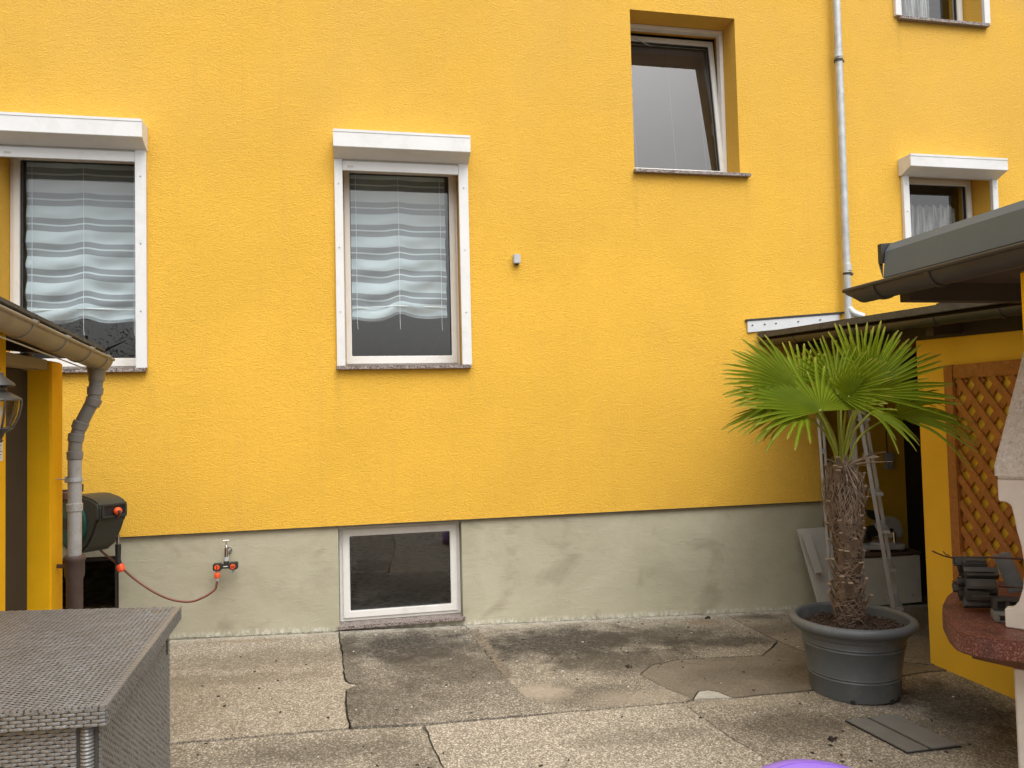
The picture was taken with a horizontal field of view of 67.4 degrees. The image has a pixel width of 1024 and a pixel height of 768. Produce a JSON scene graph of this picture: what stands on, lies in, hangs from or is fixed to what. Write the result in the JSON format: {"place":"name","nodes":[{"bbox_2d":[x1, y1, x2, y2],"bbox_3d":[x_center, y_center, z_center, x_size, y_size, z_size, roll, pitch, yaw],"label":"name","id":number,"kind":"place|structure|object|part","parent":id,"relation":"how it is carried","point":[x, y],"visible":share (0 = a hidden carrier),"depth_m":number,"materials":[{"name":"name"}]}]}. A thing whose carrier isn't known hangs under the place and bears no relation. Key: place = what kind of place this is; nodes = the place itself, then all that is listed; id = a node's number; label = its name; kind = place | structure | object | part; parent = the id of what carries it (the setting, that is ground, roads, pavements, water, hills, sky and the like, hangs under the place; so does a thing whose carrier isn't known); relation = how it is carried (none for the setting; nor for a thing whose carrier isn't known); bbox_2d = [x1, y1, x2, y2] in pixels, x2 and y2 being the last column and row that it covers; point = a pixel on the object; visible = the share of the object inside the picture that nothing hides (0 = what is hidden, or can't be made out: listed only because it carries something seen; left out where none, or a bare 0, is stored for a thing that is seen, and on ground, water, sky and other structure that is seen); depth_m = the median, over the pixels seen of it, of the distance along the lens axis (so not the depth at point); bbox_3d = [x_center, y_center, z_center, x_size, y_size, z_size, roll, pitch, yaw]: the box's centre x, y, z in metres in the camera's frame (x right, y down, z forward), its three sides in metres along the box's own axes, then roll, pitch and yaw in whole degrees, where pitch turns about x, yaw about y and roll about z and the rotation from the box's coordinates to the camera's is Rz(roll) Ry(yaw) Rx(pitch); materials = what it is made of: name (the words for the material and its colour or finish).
{"place":"outdoors","nodes":[
{"label":"outdoors","id":0,"kind":"place"},
{"bbox_2d":[62,531,1018,767],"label":"ground","id":1,"kind":"structure","parent":0,"point":[537,711],"depth_m":4.19,"materials":[{"name":"concrete"}]},
{"bbox_2d":[0,296,114,610],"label":"shed","id":2,"kind":"structure","parent":1,"relation":"on","point":[32,566],"depth_m":4.07,"materials":[{"name":"yellow paint"}]},
{"bbox_2d":[0,442,2,460],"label":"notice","id":3,"kind":"object","parent":2,"relation":"attached to","point":[1,451],"visible":0.89,"depth_m":3.52,"materials":[{"name":"paper"}]},
{"bbox_2d":[0,368,22,442],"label":"wall lantern","id":4,"kind":"object","parent":2,"relation":"attached to","point":[5,384],"depth_m":2.62,"materials":[{"name":"metal"}]},
{"bbox_2d":[5,368,26,610],"bbox_3d":[-2.510,0.866,3.792,0.025,1.895,0.490,-1,-2,-12],"label":"door","id":5,"kind":"structure","parent":2,"relation":"in","point":[16,439],"depth_m":3.92,"materials":[{"name":"brown wood"}]},
{"bbox_2d":[62,484,126,552],"bbox_3d":[-2.675,0.850,4.855,0.539,0.420,0.235,-3,-3,28],"label":"hose reel","id":6,"kind":"object","parent":2,"relation":"attached to","point":[101,525],"visible":0.67,"depth_m":4.77,"materials":[{"name":"plastic"}]},
{"bbox_2d":[99,510,219,602],"bbox_3d":[-2.339,1.128,5.067,0.368,0.677,0.690,-4,-3,43],"label":"garden hose","id":7,"kind":"object","parent":6,"relation":"hanging from","point":[120,566],"visible":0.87,"depth_m":5.06,"materials":[{"name":"reddish-brown rubber"},{"name":"orange plastic"},{"name":"black plastic"}]},
{"bbox_2d":[0,606,181,767],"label":"storage box","id":8,"kind":"object","parent":1,"relation":"on","point":[84,688],"visible":1,"depth_m":2.34,"materials":[{"name":"wicker"}]},
{"bbox_2d":[0,0,1023,639],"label":"house","id":9,"kind":"structure","parent":1,"relation":"on","point":[538,434],"depth_m":5.78,"materials":[{"name":"yellow paint"}]},
{"bbox_2d":[0,112,147,372],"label":"window","id":10,"kind":"structure","parent":9,"relation":"in","point":[24,137],"depth_m":5.21,"materials":[{"name":"white plastic"}]},
{"bbox_2d":[25,162,135,334],"bbox_3d":[-3.033,-0.980,5.452,0.755,1.295,0.056,-1,-2,-12],"label":"curtain","id":11,"kind":"object","parent":9,"relation":"hanging from","point":[80,241],"visible":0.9,"depth_m":5.45,"materials":[{"name":"white fabric"}]},
{"bbox_2d":[62,556,118,607],"bbox_3d":[-3.043,1.399,5.148,0.778,0.459,0.074,-1,-2,-12],"label":"window","id":12,"kind":"structure","parent":9,"relation":"in","point":[88,559],"depth_m":5.19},
{"bbox_2d":[213,540,237,573],"bbox_3d":[-1.954,1.179,5.253,0.160,0.233,0.138,-1,-2,-12],"label":"garden tap","id":13,"kind":"object","parent":9,"relation":"attached to","point":[232,566],"visible":1,"depth_m":5.21,"materials":[{"name":"silver metal"}]},
{"bbox_2d":[350,175,446,329],"bbox_3d":[-0.870,-1.032,5.898,0.734,1.257,0.050,-1,-2,-12],"label":"curtain","id":14,"kind":"object","parent":9,"relation":"hanging from","point":[398,250],"visible":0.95,"depth_m":5.90,"materials":[{"name":"white fabric"}]},
{"bbox_2d":[338,522,465,629],"bbox_3d":[-0.810,1.378,5.608,0.909,0.709,0.187,-1,-2,-12],"label":"window","id":15,"kind":"structure","parent":9,"relation":"in","point":[454,606],"depth_m":5.61,"materials":[{"name":"white plastic"}]},
{"bbox_2d":[333,129,471,369],"bbox_3d":[-0.807,-0.954,5.685,0.983,1.697,0.413,-1,-2,-12],"label":"window","id":16,"kind":"structure","parent":9,"relation":"in","point":[362,152],"depth_m":5.66,"materials":[{"name":"white plastic"}]},
{"bbox_2d":[513,254,520,265],"bbox_3d":[0.035,-0.932,5.780,0.050,0.085,0.044,-1,-2,-12],"label":"sensor box","id":17,"kind":"object","parent":9,"relation":"attached to","point":[516,259],"visible":1,"depth_m":5.76,"materials":[{"name":"grey plastic"}]},
{"bbox_2d":[631,46,715,170],"bbox_3d":[1.319,-2.312,6.479,0.762,1.126,0.158,-1,-2,-12],"label":"window pane","id":18,"kind":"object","parent":9,"relation":"hanging from","point":[672,126],"visible":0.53,"depth_m":6.49,"materials":[{"name":"grey glass"}]},
{"bbox_2d":[630,23,750,177],"bbox_3d":[1.382,-2.309,6.325,0.984,1.310,0.445,-1,-2,-12],"label":"window","id":19,"kind":"structure","parent":9,"relation":"in","point":[717,99],"depth_m":6.44,"materials":[{"name":"white plastic"}]},
{"bbox_2d":[882,344,893,469],"bbox_3d":[3.375,0.172,6.926,0.080,1.190,0.050,-1,-2,-12],"label":"junction box","id":20,"kind":"object","parent":9,"relation":"attached to","point":[888,456],"visible":0.81,"depth_m":6.89,"materials":[{"name":"grey plastic"}]},
{"bbox_2d":[900,350,926,591],"bbox_3d":[3.810,0.891,7.062,0.505,2.405,0.040,-1,-2,-12],"label":"door","id":21,"kind":"structure","parent":9,"relation":"in","point":[913,463],"depth_m":7.01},
{"bbox_2d":[905,0,928,16],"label":"curtain","id":22,"kind":"object","parent":9,"relation":"hanging from","point":[918,7],"visible":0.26,"depth_m":6.97,"materials":[{"name":"fabric"}]},
{"bbox_2d":[911,204,954,235],"bbox_3d":[3.677,-1.331,6.879,0.690,0.575,0.040,-1,-2,-12],"label":"curtain","id":23,"kind":"object","parent":9,"relation":"hanging from","point":[942,222],"visible":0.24,"depth_m":6.92,"materials":[{"name":"fabric"}]},
{"bbox_2d":[893,0,990,28],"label":"window","id":24,"kind":"structure","parent":9,"relation":"in","point":[957,20],"depth_m":6.67,"materials":[{"name":"white plastic"}]},
{"bbox_2d":[898,153,1007,238],"bbox_3d":[3.741,-1.454,6.646,0.957,0.915,0.413,-1,-2,-12],"label":"window","id":25,"kind":"structure","parent":9,"relation":"in","point":[930,167],"depth_m":6.51,"materials":[{"name":"white plastic"}]},
{"bbox_2d":[189,615,971,767],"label":"leaf litter","id":26,"kind":"object","parent":1,"relation":"on","point":[831,738],"visible":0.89,"depth_m":3.96,"materials":[{"name":"brown plant"}]},
{"bbox_2d":[796,527,836,601],"bbox_3d":[2.427,1.479,6.066,0.265,0.657,0.177,-1,-2,-12],"label":"leaning board","id":27,"kind":"object","parent":1,"relation":"on","point":[820,582],"visible":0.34,"depth_m":6.08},
{"bbox_2d":[800,529,822,572],"bbox_3d":[2.356,1.315,6.039,0.151,0.331,0.060,-3,-3,35],"label":"leaning board","id":28,"kind":"object","parent":27,"relation":"on","point":[810,548],"visible":1,"depth_m":6.03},
{"bbox_2d":[789,602,918,704],"bbox_3d":[1.922,1.511,4.324,0.672,0.417,0.672,-1,-2,-12],"label":"plant pot","id":29,"kind":"object","parent":1,"relation":"on","point":[860,665],"visible":0.81,"depth_m":4.12,"materials":[{"name":"grey plastic"}]},
{"bbox_2d":[721,321,980,628],"bbox_3d":[1.845,0.557,4.498,1.496,1.857,1.180,-1,-2,-12],"label":"palm tree","id":30,"kind":"object","parent":29,"relation":"in","point":[857,378],"visible":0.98,"depth_m":4.29,"materials":[{"name":"green plant"}]},
{"bbox_2d":[817,406,903,610],"bbox_3d":[2.586,0.934,5.723,0.553,1.723,0.449,-2,-2,21],"label":"step ladder","id":31,"kind":"object","parent":1,"relation":"on","point":[888,567],"visible":0.54,"depth_m":5.66,"materials":[{"name":"metal"}]},
{"bbox_2d":[830,545,921,605],"bbox_3d":[3.046,1.619,6.550,0.650,0.424,0.490,-1,-2,-12],"label":"cabinet","id":32,"kind":"object","parent":1,"relation":"on","point":[906,562],"visible":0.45,"depth_m":6.35,"materials":[{"name":"white laminate"}]},
{"bbox_2d":[860,510,905,551],"bbox_3d":[3.110,1.229,6.483,0.400,0.343,0.259,-1,-2,-12],"label":"mitre saw","id":33,"kind":"object","parent":32,"relation":"on","point":[894,526],"visible":0.62,"depth_m":6.47,"materials":[{"name":"grey metal"}]},
{"bbox_3d":[3.091,1.623,6.332,0.630,0.388,0.017,-1,-2,-12],"label":"door","id":34,"kind":"part","parent":32,"relation":"part of","materials":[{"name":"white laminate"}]},
{"bbox_2d":[758,303,1023,698],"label":"shed","id":35,"kind":"structure","parent":1,"relation":"on","point":[958,333],"depth_m":4.65,"materials":[{"name":"paint"}]},
{"bbox_2d":[943,359,1023,580],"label":"trellis","id":36,"kind":"object","parent":35,"relation":"attached to","point":[961,512],"visible":0.51,"depth_m":4.39,"materials":[{"name":"brown wood"}]},
{"bbox_2d":[845,714,961,753],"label":"loose slabs","id":37,"kind":"object","parent":1,"relation":"on","point":[901,733],"visible":1,"depth_m":3.69,"materials":[{"name":"grey stone slate"}]},
{"bbox_2d":[942,352,1023,767],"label":"garden fireplace","id":38,"kind":"object","parent":1,"relation":"on","point":[981,634],"visible":0.89,"depth_m":3.17,"materials":[{"name":"beige stone"}]},
{"bbox_2d":[931,550,1023,607],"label":"block bundle","id":39,"kind":"object","parent":38,"relation":"on","point":[974,585],"visible":0.96,"depth_m":3.41,"materials":[{"name":"grey"}]},
{"bbox_2d":[993,552,1023,592],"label":"metal strip","id":40,"kind":"object","parent":38,"relation":"on","point":[1009,573],"visible":0.96,"depth_m":3.51,"materials":[{"name":"grey metal"}]},
{"bbox_2d":[761,759,850,767],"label":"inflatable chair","id":41,"kind":"object","parent":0,"point":[799,763],"visible":1,"depth_m":2.65,"materials":[{"name":"purple plastic"}]},
{"bbox_2d":[842,200,1023,335],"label":"roof","id":42,"kind":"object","parent":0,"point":[979,258],"visible":1,"depth_m":2.94,"materials":[{"name":"grey metal"}]},
{"bbox_2d":[990,608,1004,622],"bbox_3d":[2.129,0.994,3.287,0.124,0.032,0.110,-2,-3,23],"label":"loose block","id":43,"kind":"object","parent":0,"point":[997,616],"depth_m":3.28,"materials":[{"name":"grey concrete"}]},
{"bbox_2d":[990,595,1019,610],"bbox_3d":[2.148,0.955,3.338,0.110,0.048,0.084,-2,-3,23],"label":"loose block","id":44,"kind":"object","parent":43,"relation":"on","point":[999,603],"depth_m":3.32,"materials":[{"name":"grey concrete"}]}
]}

